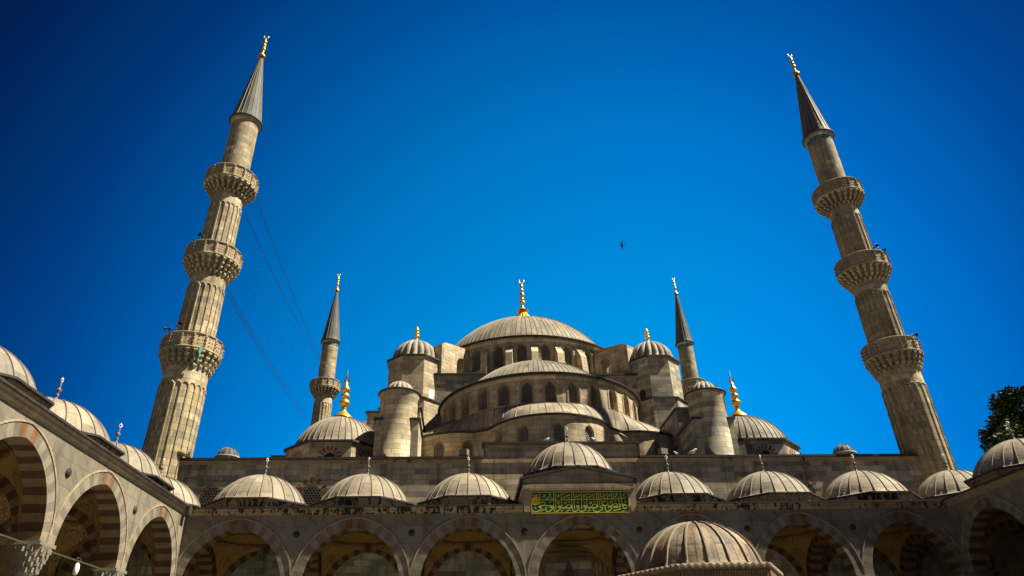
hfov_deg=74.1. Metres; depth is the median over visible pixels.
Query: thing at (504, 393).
window
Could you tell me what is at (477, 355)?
window
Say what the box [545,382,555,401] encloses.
window
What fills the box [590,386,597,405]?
window
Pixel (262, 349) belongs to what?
light string
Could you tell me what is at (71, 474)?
courtyard arcade
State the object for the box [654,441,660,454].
window
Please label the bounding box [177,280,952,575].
mosque
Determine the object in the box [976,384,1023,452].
tree
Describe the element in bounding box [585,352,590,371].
window
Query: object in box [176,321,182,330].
loudspeaker
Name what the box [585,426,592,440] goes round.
window
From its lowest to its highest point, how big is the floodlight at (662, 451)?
0.580 m
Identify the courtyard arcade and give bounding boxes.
[0,346,192,575]
[942,421,1023,575]
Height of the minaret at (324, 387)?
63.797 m
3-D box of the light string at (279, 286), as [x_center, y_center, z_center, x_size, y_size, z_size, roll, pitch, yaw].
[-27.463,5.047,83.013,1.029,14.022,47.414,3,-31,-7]
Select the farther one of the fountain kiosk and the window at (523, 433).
the window at (523, 433)
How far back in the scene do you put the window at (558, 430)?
54.55 m
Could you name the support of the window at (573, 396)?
in the mosque
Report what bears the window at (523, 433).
in the mosque
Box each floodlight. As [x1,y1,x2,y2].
[459,449,468,455]
[657,448,667,454]
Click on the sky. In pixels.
(438, 158)
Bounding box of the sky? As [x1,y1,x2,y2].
[0,0,1023,470]
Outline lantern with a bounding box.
[73,557,80,574]
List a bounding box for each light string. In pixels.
[227,288,306,420]
[244,199,319,368]
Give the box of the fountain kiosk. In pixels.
[618,521,783,575]
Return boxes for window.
[199,485,220,504]
[301,484,321,505]
[435,442,443,455]
[462,441,473,455]
[466,397,468,414]
[474,351,479,371]
[481,390,486,409]
[494,347,502,367]
[497,433,501,441]
[500,386,508,405]
[517,345,526,361]
[519,426,528,441]
[522,383,532,402]
[541,345,550,360]
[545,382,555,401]
[553,423,564,440]
[564,347,571,364]
[568,383,577,402]
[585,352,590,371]
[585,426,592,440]
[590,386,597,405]
[609,391,613,409]
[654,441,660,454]
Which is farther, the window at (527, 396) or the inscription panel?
the window at (527, 396)
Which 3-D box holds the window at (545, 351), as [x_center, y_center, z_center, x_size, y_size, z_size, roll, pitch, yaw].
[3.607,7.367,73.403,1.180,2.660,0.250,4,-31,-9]
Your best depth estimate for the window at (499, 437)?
56.51 m
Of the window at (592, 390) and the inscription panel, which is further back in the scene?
the window at (592, 390)
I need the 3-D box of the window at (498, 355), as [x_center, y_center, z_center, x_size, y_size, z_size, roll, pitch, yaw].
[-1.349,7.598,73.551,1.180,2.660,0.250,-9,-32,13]
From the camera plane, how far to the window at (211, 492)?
48.68 m
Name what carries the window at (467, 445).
in the mosque
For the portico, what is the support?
on the courtyard paving
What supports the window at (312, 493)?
in the mosque
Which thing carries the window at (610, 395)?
in the mosque
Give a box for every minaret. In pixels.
[124,36,268,575]
[309,274,340,424]
[672,278,705,395]
[787,54,995,575]
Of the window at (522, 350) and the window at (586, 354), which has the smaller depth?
the window at (522, 350)
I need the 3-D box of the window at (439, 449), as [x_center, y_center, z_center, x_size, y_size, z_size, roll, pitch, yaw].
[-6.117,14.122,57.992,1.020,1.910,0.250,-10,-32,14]
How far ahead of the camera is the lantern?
29.22 m
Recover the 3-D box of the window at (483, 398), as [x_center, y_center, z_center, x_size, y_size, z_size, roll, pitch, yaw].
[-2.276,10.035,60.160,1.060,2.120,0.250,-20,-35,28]
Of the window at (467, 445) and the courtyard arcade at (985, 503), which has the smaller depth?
the courtyard arcade at (985, 503)
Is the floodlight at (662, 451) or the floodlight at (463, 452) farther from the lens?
the floodlight at (662, 451)
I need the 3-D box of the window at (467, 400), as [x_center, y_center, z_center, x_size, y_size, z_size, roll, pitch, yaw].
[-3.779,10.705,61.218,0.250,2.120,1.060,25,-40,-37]
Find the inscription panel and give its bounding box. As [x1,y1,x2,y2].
[531,491,629,513]
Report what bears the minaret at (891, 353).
on the courtyard paving
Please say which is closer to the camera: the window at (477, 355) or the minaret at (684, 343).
the window at (477, 355)
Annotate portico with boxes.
[56,427,1023,575]
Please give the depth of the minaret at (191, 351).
55.88 m
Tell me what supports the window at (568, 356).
in the mosque

